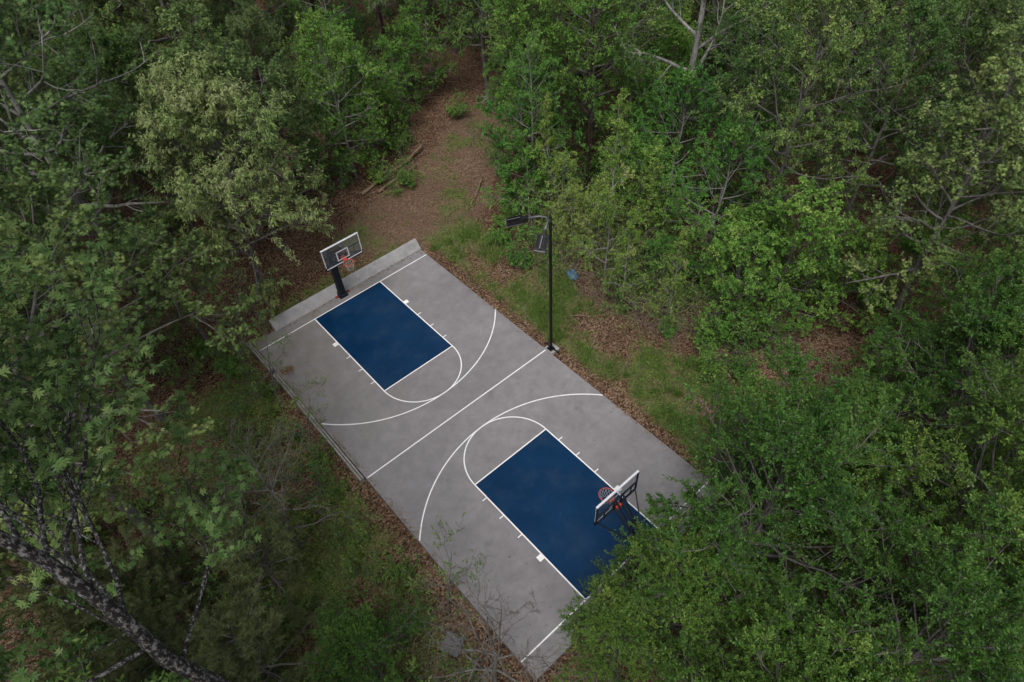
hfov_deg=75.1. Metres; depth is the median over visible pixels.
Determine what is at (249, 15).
pine tree
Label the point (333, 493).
weed clump
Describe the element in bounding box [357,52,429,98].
shrub
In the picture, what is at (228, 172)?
shrub
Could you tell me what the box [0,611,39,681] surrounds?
broadleaf tree
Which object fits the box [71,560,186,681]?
shrub
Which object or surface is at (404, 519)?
fallen leaves
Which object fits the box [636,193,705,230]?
shrub
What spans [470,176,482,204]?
fallen log
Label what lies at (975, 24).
pine tree
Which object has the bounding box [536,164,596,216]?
shrub
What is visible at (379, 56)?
shrub
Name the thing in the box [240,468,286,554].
shrub
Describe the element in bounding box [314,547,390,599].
shrub
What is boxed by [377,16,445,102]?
maple tree
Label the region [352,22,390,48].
shrub
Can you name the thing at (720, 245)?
maple tree
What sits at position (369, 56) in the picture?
shrub
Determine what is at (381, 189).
fallen log
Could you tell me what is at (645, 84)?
maple tree
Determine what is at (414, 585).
shrub
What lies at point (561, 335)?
grass tufts
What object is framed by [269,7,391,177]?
maple tree
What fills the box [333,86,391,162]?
maple tree
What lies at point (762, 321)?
bush
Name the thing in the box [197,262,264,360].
sapling
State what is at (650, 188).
sapling
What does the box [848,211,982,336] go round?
maple tree
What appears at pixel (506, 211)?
shrub
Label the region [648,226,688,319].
sapling
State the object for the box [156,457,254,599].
shrub
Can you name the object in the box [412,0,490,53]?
broadleaf tree
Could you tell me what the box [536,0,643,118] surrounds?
maple tree
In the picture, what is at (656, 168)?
sapling
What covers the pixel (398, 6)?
shrub
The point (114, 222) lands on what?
shrub
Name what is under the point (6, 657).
broadleaf tree
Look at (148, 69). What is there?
broadleaf tree
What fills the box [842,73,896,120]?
shrub
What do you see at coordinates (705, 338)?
shrub
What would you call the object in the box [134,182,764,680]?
grass
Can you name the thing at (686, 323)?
bare bush
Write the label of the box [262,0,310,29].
shrub
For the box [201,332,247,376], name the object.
shrub
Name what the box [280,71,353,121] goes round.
shrub
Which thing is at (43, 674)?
shrub
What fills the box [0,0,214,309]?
oak tree
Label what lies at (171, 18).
oak tree
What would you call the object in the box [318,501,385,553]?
shrub
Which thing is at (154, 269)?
shrub
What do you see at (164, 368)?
shrub
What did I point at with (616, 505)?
basketball hoop
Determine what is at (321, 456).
weed clump
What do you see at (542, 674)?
bare bush
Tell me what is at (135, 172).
shrub
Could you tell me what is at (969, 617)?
laurel tree
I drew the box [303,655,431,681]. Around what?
shrub
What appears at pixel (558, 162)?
sapling
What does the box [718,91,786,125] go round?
shrub
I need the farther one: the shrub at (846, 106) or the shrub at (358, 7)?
the shrub at (358, 7)
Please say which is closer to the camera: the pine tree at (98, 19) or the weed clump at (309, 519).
the weed clump at (309, 519)
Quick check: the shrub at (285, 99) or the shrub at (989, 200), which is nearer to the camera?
the shrub at (989, 200)
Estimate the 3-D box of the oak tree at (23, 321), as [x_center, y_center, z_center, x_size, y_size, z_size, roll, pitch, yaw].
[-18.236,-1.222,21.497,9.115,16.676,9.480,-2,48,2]
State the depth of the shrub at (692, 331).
29.19 m
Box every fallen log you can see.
[360,159,410,195]
[377,164,416,192]
[407,143,423,159]
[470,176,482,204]
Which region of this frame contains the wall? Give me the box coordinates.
[268,238,420,330]
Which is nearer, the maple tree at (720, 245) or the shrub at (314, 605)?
the shrub at (314, 605)
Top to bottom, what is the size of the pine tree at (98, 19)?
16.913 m
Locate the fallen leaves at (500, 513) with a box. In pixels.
[288,270,669,662]
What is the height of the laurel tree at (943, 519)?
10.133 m
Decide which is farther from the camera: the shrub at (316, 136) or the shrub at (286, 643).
the shrub at (316, 136)
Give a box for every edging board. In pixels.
[247,341,274,372]
[272,372,296,400]
[296,400,364,483]
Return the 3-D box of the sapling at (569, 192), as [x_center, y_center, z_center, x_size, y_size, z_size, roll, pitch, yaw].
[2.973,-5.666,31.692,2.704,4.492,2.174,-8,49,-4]
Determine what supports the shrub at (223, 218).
on the ground at (424, 130)
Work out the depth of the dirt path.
37.16 m
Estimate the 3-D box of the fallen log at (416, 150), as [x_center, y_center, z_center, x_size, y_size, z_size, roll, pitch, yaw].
[-5.853,-11.341,39.727,0.676,0.484,1.668,8,50,10]
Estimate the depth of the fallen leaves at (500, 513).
23.05 m
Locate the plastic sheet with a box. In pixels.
[566,268,578,279]
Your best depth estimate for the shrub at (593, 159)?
36.62 m
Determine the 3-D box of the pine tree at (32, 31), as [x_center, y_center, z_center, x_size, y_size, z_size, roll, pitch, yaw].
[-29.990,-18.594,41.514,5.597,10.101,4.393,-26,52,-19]
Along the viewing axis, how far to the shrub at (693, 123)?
39.23 m
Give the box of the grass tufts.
[429,217,763,468]
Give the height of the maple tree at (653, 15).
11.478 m
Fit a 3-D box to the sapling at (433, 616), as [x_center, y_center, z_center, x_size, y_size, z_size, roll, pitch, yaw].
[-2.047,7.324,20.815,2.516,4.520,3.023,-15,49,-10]
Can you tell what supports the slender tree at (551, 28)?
on the ground at (424, 130)
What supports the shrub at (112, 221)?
on the ground at (424, 130)
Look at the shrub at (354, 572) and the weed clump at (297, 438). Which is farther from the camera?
the weed clump at (297, 438)
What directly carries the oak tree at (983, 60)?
on the ground at (424, 130)
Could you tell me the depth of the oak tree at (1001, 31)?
25.24 m
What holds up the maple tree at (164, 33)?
on the ground at (424, 130)
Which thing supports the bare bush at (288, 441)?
on the ground at (424, 130)
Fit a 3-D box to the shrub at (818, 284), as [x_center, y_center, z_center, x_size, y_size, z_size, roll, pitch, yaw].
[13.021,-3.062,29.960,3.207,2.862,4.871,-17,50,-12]
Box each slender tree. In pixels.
[476,0,570,199]
[480,0,580,141]
[495,23,565,230]
[549,0,637,206]
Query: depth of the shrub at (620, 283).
30.80 m
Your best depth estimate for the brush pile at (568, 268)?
32.13 m
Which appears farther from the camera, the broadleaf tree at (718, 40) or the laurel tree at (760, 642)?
the broadleaf tree at (718, 40)
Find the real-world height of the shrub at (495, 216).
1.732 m
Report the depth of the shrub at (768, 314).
28.68 m
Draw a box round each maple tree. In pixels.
[0,0,58,135]
[0,198,130,399]
[36,0,159,92]
[120,3,199,50]
[212,1,301,68]
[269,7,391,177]
[277,90,354,178]
[282,0,364,65]
[289,4,373,122]
[299,26,403,153]
[308,13,377,108]
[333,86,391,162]
[350,0,417,33]
[360,34,424,118]
[366,80,409,135]
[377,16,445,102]
[395,0,461,90]
[474,49,588,216]
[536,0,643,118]
[538,0,616,74]
[579,126,680,258]
[589,53,694,189]
[591,0,693,100]
[615,59,741,221]
[618,0,694,78]
[620,11,710,155]
[633,0,695,45]
[637,230,693,297]
[643,3,702,124]
[655,112,793,282]
[683,202,773,304]
[685,220,796,342]
[709,0,811,94]
[711,173,863,336]
[715,14,817,159]
[726,5,796,61]
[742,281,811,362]
[794,224,899,333]
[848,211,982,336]
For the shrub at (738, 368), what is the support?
on the ground at (424, 130)
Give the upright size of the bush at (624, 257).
4.810 m
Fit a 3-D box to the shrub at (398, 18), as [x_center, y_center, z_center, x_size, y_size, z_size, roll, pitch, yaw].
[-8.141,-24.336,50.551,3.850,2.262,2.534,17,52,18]
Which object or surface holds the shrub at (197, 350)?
on the ground at (424, 130)
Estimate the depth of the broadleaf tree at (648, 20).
32.30 m
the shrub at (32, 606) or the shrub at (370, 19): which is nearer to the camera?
the shrub at (32, 606)
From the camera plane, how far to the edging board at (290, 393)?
28.42 m
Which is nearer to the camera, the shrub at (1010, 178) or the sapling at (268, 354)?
the sapling at (268, 354)
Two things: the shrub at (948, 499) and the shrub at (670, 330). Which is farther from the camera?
the shrub at (670, 330)
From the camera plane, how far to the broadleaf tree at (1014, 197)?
24.25 m
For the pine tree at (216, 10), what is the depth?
36.41 m
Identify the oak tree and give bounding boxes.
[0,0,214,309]
[0,64,119,267]
[0,138,257,576]
[0,140,221,424]
[0,204,130,431]
[0,226,261,681]
[94,40,334,320]
[103,201,236,353]
[146,0,329,249]
[606,0,801,202]
[642,0,759,91]
[835,43,1023,334]
[850,0,982,112]
[851,0,1023,277]
[933,0,1023,134]
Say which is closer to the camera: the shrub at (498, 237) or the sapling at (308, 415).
the sapling at (308, 415)
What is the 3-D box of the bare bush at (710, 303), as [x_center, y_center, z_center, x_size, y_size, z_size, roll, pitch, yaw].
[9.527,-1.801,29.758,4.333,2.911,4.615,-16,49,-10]
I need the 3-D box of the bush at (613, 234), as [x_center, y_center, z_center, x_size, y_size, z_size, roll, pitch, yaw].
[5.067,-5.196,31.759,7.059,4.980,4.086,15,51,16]
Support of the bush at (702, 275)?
on the ground at (424, 130)
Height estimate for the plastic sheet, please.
0.300 m
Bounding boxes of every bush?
[238,421,315,508]
[365,632,466,681]
[511,208,609,278]
[514,636,587,681]
[516,181,586,272]
[531,203,595,270]
[535,235,579,271]
[548,218,640,290]
[564,206,688,306]
[569,187,677,273]
[576,264,615,311]
[592,194,711,288]
[610,219,724,341]
[618,291,680,341]
[643,232,772,317]
[643,308,697,351]
[652,267,741,336]
[662,270,763,344]
[690,326,747,373]
[714,268,816,363]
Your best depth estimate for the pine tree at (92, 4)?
35.98 m
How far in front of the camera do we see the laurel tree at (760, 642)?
13.87 m
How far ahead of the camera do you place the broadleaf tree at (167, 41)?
43.97 m
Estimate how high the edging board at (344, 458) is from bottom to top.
0.350 m
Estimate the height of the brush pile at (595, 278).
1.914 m
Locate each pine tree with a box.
[0,5,43,142]
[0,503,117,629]
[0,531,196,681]
[1,0,65,80]
[1,0,123,140]
[1,438,46,523]
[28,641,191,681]
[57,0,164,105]
[59,2,117,34]
[83,583,220,681]
[96,519,213,628]
[98,1,163,42]
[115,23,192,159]
[129,0,238,168]
[155,0,236,91]
[176,481,248,555]
[177,582,347,681]
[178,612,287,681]
[184,496,314,632]
[205,0,302,135]
[210,1,336,195]
[310,0,320,27]
[366,0,391,76]
[378,1,389,54]
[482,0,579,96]
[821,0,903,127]
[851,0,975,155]
[948,0,994,78]
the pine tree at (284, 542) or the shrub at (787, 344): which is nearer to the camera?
the pine tree at (284, 542)
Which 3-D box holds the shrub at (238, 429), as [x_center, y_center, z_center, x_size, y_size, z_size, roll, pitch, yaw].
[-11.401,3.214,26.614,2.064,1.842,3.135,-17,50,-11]
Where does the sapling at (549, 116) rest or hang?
on the ground at (424, 130)
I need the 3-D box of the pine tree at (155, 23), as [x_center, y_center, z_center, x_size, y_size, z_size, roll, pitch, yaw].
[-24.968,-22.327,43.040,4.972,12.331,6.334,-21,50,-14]
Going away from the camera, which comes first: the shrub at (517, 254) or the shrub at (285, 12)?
the shrub at (517, 254)
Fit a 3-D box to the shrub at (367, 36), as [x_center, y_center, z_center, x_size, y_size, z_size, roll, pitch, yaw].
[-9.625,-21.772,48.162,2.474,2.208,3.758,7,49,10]
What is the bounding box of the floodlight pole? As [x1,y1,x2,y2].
[505,215,558,354]
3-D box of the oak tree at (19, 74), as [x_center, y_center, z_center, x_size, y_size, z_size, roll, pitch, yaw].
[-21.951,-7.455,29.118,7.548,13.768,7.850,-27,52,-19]
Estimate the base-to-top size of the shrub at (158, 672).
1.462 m
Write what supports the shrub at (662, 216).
on the ground at (424, 130)
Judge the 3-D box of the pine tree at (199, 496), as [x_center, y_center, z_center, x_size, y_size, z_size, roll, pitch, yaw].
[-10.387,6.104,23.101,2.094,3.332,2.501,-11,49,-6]
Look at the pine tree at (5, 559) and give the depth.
21.37 m
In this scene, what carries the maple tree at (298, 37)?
on the ground at (424, 130)
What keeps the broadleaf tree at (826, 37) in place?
on the ground at (424, 130)
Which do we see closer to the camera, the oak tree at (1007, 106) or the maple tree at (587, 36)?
the oak tree at (1007, 106)
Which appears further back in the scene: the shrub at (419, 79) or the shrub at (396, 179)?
the shrub at (419, 79)
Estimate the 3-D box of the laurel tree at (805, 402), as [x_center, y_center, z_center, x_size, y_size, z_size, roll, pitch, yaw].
[8.434,4.149,20.498,6.447,7.904,5.495,-3,48,1]
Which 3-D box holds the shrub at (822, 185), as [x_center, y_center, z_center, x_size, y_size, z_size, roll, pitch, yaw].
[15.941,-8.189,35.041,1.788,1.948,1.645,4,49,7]
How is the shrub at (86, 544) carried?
on the ground at (424, 130)
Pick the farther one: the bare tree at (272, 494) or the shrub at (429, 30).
the shrub at (429, 30)
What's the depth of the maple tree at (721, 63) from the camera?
40.35 m
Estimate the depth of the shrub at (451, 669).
20.06 m
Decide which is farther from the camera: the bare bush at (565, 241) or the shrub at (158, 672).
the bare bush at (565, 241)
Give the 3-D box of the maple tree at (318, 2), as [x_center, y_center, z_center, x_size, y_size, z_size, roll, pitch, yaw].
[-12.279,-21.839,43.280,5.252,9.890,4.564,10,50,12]
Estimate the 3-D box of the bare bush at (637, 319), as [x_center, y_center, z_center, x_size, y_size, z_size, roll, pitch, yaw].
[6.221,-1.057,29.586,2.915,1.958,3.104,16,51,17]
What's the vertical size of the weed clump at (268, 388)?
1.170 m
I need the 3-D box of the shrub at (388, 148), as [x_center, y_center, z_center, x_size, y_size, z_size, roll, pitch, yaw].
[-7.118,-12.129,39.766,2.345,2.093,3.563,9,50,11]
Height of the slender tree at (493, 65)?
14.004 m
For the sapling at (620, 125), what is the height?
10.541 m
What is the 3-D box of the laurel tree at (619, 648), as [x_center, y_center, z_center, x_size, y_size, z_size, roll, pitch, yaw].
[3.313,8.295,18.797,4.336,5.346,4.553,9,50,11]
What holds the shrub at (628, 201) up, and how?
on the ground at (424, 130)
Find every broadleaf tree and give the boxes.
[0,0,117,201]
[0,41,135,226]
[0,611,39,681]
[0,644,189,681]
[3,211,81,340]
[8,18,145,196]
[55,23,219,254]
[55,629,98,681]
[94,0,242,142]
[110,51,215,192]
[157,0,230,68]
[204,0,309,71]
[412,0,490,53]
[430,0,534,95]
[453,0,550,52]
[471,0,597,157]
[530,0,694,169]
[673,6,821,211]
[677,0,761,57]
[702,0,807,103]
[706,0,924,259]
[763,0,898,84]
[770,0,897,93]
[770,0,929,182]
[797,0,972,243]
[814,0,914,88]
[855,0,1023,234]
[902,0,1023,192]
[966,175,1023,347]
[982,125,1023,232]
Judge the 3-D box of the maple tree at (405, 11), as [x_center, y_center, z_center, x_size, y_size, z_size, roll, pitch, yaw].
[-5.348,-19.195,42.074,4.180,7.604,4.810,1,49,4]
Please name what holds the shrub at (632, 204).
on the ground at (424, 130)
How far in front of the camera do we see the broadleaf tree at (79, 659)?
10.34 m
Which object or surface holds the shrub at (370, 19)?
on the ground at (424, 130)
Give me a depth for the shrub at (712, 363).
27.26 m
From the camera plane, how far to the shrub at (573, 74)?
43.30 m
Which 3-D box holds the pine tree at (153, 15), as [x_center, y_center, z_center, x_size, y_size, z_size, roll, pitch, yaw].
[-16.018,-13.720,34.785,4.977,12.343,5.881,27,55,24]
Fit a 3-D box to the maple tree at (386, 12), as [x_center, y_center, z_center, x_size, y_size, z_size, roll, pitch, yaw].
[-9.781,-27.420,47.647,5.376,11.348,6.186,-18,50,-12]
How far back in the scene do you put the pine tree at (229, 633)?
17.79 m
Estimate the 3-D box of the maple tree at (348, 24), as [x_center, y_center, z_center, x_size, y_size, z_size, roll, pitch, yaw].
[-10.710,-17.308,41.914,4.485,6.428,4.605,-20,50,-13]
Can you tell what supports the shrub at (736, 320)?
on the ground at (424, 130)
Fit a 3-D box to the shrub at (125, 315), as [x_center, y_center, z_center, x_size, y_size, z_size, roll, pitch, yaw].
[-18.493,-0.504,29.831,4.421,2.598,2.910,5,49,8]
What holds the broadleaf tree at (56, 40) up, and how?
on the ground at (424, 130)
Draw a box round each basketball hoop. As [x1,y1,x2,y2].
[320,232,362,298]
[594,470,643,578]
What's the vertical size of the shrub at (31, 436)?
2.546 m
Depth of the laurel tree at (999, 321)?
20.48 m
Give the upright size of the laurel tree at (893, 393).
7.638 m
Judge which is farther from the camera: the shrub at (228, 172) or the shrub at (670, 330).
the shrub at (228, 172)
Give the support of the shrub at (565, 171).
on the ground at (424, 130)
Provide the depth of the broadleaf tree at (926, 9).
25.94 m
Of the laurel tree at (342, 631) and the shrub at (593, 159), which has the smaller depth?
the laurel tree at (342, 631)
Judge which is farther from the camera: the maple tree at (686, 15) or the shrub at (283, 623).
the maple tree at (686, 15)
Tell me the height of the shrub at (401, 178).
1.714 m
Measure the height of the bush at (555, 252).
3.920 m
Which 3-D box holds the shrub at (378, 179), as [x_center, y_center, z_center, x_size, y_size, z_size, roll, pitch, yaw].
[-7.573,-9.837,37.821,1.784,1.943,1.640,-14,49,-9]
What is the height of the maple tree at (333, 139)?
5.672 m
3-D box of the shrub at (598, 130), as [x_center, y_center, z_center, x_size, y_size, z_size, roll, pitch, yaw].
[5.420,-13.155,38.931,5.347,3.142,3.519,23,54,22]
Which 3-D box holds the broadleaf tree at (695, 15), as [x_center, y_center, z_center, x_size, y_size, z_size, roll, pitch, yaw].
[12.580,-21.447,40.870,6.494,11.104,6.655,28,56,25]
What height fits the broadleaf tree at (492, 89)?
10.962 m
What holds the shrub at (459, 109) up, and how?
on the ground at (424, 130)
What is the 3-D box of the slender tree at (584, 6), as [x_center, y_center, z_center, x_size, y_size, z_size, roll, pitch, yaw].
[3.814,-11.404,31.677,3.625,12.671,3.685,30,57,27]
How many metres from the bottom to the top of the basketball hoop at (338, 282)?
3.960 m
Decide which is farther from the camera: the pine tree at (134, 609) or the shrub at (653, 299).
the shrub at (653, 299)
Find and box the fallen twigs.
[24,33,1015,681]
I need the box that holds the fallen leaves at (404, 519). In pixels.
[256,252,705,677]
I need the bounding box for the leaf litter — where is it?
[0,22,1018,681]
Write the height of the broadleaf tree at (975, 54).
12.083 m
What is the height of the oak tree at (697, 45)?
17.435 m
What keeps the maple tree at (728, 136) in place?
on the ground at (424, 130)
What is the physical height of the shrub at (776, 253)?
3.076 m
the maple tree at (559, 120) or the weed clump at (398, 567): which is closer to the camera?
the weed clump at (398, 567)
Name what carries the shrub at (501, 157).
on the ground at (424, 130)
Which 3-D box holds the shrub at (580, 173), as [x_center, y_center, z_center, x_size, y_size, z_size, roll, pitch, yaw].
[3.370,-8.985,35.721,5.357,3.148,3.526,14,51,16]
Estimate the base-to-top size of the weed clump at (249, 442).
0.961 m
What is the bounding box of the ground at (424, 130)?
[0,0,1023,681]
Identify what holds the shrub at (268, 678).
on the ground at (424, 130)
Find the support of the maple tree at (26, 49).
on the ground at (424, 130)
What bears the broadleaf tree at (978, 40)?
on the ground at (424, 130)
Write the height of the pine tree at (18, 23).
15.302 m
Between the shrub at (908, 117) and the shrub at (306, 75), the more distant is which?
the shrub at (306, 75)
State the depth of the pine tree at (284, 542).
20.56 m
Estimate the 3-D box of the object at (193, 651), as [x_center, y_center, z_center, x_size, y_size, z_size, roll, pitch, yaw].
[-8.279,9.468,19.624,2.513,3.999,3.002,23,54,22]
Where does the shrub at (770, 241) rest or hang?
on the ground at (424, 130)
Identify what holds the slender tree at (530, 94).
on the ground at (424, 130)
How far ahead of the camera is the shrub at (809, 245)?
31.12 m
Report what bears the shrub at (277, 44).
on the ground at (424, 130)
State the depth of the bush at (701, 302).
29.05 m
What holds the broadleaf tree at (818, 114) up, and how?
on the ground at (424, 130)
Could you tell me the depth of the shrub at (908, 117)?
38.68 m
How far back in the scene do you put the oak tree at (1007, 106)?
22.67 m
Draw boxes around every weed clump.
[232,434,259,461]
[250,368,279,403]
[283,425,308,451]
[290,440,336,471]
[292,498,340,538]
[315,476,349,514]
[358,589,393,645]
[382,539,422,592]
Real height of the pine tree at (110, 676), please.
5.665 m
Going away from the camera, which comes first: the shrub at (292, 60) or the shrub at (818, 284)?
the shrub at (818, 284)
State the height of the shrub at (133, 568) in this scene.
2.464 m
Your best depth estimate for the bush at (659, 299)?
29.04 m
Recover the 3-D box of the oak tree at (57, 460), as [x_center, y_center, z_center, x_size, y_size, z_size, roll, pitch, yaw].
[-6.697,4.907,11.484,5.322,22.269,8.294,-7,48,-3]
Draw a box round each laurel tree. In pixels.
[304,590,434,681]
[550,561,706,681]
[591,505,813,681]
[612,334,928,657]
[634,559,940,681]
[679,371,909,577]
[713,354,964,554]
[727,480,1023,681]
[810,338,1023,677]
[839,250,1023,534]
[863,478,1023,681]
[879,219,1023,431]
[930,426,1023,550]
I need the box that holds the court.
[252,249,714,679]
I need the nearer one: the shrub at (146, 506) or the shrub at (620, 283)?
the shrub at (146, 506)
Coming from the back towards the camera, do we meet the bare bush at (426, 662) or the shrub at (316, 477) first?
the shrub at (316, 477)
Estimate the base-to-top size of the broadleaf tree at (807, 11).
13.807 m
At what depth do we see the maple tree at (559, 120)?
31.75 m
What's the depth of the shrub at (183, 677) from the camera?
20.25 m
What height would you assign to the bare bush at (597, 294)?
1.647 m
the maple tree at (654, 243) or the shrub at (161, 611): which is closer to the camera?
the shrub at (161, 611)
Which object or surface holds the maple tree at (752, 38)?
on the ground at (424, 130)
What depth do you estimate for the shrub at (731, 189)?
34.44 m
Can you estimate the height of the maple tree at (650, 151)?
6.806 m
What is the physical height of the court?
0.416 m
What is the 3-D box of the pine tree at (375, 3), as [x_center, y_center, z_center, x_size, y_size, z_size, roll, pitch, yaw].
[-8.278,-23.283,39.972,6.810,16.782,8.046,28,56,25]
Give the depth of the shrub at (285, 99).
42.89 m
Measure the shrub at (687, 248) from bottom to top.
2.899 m
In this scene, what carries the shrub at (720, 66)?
on the ground at (424, 130)
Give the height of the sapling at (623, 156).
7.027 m
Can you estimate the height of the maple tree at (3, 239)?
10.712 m
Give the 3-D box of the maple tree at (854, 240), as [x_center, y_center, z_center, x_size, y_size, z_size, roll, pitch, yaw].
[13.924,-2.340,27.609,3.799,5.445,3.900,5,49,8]
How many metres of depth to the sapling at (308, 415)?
25.25 m
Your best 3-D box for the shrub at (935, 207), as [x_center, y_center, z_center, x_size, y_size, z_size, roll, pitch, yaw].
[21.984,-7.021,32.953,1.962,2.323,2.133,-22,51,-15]
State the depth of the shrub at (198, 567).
21.72 m
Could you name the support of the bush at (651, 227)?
on the ground at (424, 130)
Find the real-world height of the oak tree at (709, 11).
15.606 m
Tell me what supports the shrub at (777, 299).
on the ground at (424, 130)
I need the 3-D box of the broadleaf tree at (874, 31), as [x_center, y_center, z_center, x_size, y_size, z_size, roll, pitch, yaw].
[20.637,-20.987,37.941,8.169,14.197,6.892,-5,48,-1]
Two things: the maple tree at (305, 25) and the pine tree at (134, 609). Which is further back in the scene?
the maple tree at (305, 25)
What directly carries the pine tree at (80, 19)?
on the ground at (424, 130)
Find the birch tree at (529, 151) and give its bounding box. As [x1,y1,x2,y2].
[477,128,559,245]
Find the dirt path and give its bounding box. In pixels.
[327,106,520,253]
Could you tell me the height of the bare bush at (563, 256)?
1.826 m
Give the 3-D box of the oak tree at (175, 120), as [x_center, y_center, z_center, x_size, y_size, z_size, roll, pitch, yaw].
[-11.865,-6.633,28.867,8.089,11.697,8.212,-35,55,-24]
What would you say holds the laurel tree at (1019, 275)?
on the ground at (424, 130)
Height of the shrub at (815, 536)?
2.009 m
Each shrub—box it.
[0,604,116,681]
[7,554,128,660]
[8,402,97,459]
[57,511,113,547]
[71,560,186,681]
[80,311,209,396]
[83,305,136,330]
[87,194,185,253]
[92,546,263,661]
[93,510,168,648]
[98,147,152,182]
[103,208,124,231]
[111,485,158,533]
[120,244,174,300]
[120,436,192,547]
[147,638,246,681]
[148,663,181,680]
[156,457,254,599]
[168,152,270,204]
[174,330,212,361]
[198,391,254,449]
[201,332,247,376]
[208,558,301,681]
[212,202,240,230]
[221,440,279,496]
[237,667,279,681]
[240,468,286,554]
[243,413,294,446]
[253,599,303,648]
[255,28,287,65]
[257,5,293,42]
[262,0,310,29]
[262,73,293,118]
[263,38,308,94]
[275,112,344,156]
[276,432,330,520]
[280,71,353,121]
[282,582,339,633]
[287,61,338,92]
[290,129,374,199]
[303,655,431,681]
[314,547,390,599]
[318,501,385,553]
[321,0,366,33]
[331,35,387,90]
[340,3,376,32]
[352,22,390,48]
[355,25,394,52]
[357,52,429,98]
[360,0,406,14]
[363,154,393,184]
[364,32,409,82]
[370,116,418,155]
[374,139,415,196]
[381,554,434,636]
[384,0,424,36]
[388,119,411,149]
[393,159,417,188]
[408,14,439,44]
[413,0,454,18]
[414,649,486,681]
[445,88,468,117]
[458,7,491,51]
[478,185,543,218]
[480,138,525,174]
[486,215,515,244]
[489,206,516,227]
[490,45,532,70]
[498,229,532,268]
[533,153,609,198]
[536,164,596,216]
[539,38,596,101]
[539,233,574,265]
[547,150,573,179]
[553,69,582,120]
[564,198,602,238]
[567,99,639,139]
[570,179,673,242]
[572,134,609,177]
[593,176,634,220]
[594,225,660,313]
[604,166,666,239]
[612,258,650,289]
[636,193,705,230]
[637,190,674,232]
[644,272,683,306]
[650,250,724,310]
[657,210,698,255]
[657,309,685,338]
[664,235,717,279]
[687,168,731,197]
[689,73,744,131]
[690,314,730,356]
[693,293,767,388]
[695,337,730,382]
[698,46,729,81]
[701,301,752,343]
[714,251,802,353]
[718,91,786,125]
[718,168,758,206]
[722,506,827,564]
[725,206,793,265]
[726,343,762,384]
[733,360,785,408]
[741,246,811,299]
[742,182,791,232]
[766,235,847,299]
[774,197,875,263]
[798,250,887,298]
[799,171,829,199]
[807,232,846,264]
[837,91,862,115]
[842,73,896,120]
[850,120,873,151]
[850,256,894,311]
[851,607,903,658]
[856,314,973,407]
[871,101,927,133]
[906,447,1006,541]
[930,184,981,214]
[952,172,1006,208]
[959,144,1020,192]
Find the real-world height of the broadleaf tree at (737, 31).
10.688 m
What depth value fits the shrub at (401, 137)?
39.91 m
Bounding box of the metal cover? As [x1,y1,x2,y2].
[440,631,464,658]
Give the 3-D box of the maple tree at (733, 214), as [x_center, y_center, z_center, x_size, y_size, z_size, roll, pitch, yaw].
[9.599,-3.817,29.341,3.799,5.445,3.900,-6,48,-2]
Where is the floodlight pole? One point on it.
(541, 247)
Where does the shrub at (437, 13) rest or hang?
on the ground at (424, 130)
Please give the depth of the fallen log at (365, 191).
38.00 m
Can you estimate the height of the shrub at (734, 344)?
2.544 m
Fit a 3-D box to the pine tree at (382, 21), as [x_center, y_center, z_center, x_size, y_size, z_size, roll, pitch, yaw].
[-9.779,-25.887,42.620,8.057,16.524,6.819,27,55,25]
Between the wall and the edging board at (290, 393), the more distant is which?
the wall
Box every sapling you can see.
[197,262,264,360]
[223,300,293,406]
[274,371,331,448]
[397,512,488,641]
[526,91,571,234]
[534,148,597,236]
[547,181,598,255]
[565,171,625,264]
[568,87,646,285]
[578,130,642,238]
[600,207,650,312]
[613,154,695,254]
[615,174,671,270]
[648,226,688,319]
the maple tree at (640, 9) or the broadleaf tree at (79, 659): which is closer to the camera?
the broadleaf tree at (79, 659)
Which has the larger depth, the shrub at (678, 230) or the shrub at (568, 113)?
the shrub at (568, 113)
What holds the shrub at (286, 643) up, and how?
on the ground at (424, 130)
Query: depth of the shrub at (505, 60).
45.54 m
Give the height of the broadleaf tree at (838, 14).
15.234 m
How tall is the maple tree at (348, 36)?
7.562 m
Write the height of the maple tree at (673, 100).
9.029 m
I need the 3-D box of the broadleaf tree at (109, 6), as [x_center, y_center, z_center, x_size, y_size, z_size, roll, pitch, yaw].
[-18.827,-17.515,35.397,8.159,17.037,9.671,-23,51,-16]
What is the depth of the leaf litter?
30.92 m
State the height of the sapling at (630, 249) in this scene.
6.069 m
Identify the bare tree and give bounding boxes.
[205,415,366,571]
[414,553,572,681]
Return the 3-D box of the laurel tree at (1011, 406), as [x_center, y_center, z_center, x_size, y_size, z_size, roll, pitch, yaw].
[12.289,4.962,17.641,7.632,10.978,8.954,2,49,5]

